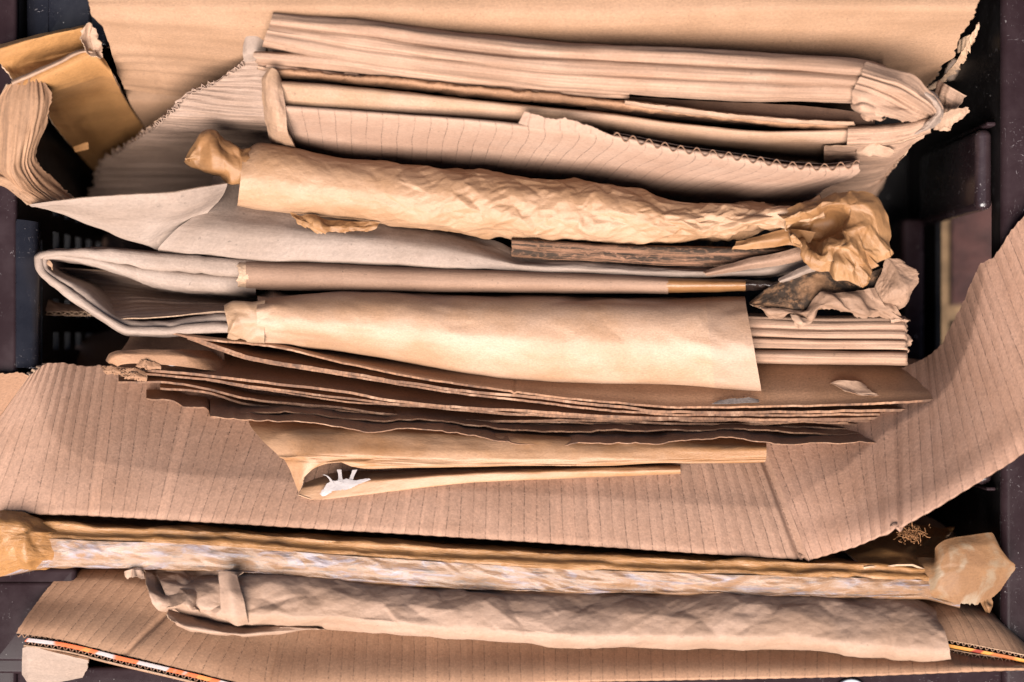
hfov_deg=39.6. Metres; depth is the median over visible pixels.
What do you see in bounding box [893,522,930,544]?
fibre tuft
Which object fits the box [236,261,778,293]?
cardboard tube
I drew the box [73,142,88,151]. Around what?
paper scrap
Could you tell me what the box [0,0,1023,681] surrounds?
plastic crate
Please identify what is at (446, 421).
cardboard sheet
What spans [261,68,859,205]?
folded corrugated sheet
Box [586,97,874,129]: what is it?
brown card
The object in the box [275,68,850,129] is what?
cardboard strip
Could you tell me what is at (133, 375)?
cardboard sheet
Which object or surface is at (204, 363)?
cardboard sheet
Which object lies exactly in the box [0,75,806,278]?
torn cardboard sheet
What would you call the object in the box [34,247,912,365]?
folded ribbed cardboard
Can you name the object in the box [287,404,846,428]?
cardboard sheet
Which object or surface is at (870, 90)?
folded cardboard
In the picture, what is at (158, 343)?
brown card
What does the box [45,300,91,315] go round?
cardboard offcut
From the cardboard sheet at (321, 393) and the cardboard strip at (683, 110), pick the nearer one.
the cardboard strip at (683, 110)
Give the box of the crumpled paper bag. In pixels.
[124,569,950,661]
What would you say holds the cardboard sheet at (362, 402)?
in the plastic crate
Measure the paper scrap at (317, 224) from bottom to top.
0.012 m
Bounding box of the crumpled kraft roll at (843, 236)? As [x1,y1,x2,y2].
[184,129,893,287]
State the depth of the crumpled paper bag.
0.81 m
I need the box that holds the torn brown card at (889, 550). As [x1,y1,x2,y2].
[844,516,954,568]
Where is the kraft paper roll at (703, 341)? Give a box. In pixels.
[224,290,760,390]
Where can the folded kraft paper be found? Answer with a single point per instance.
(302, 449)
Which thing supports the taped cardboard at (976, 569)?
in the plastic crate
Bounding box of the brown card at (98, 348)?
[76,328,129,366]
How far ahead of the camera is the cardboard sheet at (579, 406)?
0.84 m
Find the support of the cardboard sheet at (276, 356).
in the plastic crate
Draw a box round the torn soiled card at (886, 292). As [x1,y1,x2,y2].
[749,258,918,328]
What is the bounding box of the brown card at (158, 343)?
[122,336,223,360]
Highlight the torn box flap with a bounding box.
[0,22,143,170]
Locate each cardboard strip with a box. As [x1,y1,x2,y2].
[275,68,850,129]
[625,100,854,125]
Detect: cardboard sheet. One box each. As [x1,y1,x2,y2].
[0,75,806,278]
[88,0,979,110]
[101,360,857,425]
[106,349,877,420]
[125,89,181,129]
[145,372,870,421]
[146,389,875,445]
[160,383,824,425]
[173,333,932,408]
[184,315,905,413]
[187,338,879,416]
[206,380,847,423]
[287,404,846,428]
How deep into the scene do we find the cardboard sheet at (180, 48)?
0.80 m
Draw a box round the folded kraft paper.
[248,421,766,499]
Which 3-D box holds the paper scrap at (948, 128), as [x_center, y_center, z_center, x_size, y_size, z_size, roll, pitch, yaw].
[0.256,-0.127,0.845,0.011,0.011,0.005,0,90,0]
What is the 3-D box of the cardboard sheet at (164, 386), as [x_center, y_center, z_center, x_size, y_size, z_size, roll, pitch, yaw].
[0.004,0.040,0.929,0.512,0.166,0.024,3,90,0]
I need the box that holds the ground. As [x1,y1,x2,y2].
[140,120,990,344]
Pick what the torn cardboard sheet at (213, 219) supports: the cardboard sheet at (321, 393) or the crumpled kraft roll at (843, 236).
the crumpled kraft roll at (843, 236)
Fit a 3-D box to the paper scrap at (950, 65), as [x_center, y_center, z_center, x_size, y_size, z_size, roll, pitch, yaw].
[0.285,-0.175,0.920,0.012,0.023,0.012,0,90,0]
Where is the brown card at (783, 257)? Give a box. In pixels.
[703,247,814,281]
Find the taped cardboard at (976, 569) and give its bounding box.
[0,510,1014,612]
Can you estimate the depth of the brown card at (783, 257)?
0.83 m
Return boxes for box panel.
[0,217,1023,561]
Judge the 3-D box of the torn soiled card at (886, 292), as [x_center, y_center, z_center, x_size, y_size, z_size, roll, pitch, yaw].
[0.188,-0.027,0.823,0.098,0.023,0.036,-6,90,0]
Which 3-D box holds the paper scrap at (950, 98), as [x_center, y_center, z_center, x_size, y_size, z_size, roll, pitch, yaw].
[0.257,-0.143,0.844,0.022,0.029,0.011,37,90,0]
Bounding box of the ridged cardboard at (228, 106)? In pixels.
[86,36,340,231]
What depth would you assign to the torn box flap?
0.84 m
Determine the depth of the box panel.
0.83 m
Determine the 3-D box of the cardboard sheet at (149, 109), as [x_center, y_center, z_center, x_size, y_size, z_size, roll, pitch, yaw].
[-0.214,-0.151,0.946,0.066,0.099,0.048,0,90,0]
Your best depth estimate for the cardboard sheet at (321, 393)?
0.84 m
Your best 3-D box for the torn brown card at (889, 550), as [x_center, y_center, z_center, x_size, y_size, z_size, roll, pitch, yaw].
[0.242,0.128,0.874,0.093,0.105,0.033,0,90,0]
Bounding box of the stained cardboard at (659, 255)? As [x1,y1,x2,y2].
[511,238,792,266]
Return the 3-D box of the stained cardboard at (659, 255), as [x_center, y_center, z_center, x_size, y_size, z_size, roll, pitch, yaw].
[0.091,-0.053,0.866,0.184,0.073,0.017,2,90,0]
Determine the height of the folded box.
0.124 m
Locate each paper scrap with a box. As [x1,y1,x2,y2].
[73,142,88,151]
[290,212,379,233]
[933,125,951,130]
[934,80,965,112]
[937,107,969,129]
[946,59,959,80]
[957,35,974,52]
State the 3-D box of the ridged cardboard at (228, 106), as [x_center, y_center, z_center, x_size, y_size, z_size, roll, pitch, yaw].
[-0.201,-0.129,0.906,0.208,0.203,0.107,0,90,0]
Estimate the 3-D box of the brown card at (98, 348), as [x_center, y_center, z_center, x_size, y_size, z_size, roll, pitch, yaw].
[-0.255,0.005,0.979,0.126,0.061,0.033,0,90,0]
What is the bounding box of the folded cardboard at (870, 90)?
[253,13,943,197]
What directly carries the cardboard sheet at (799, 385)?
in the plastic crate
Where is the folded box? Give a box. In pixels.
[17,567,1023,681]
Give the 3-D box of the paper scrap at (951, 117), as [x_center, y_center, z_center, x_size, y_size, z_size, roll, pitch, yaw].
[0.256,-0.130,0.829,0.020,0.018,0.009,-27,90,0]
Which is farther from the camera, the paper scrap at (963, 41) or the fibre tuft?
the paper scrap at (963, 41)

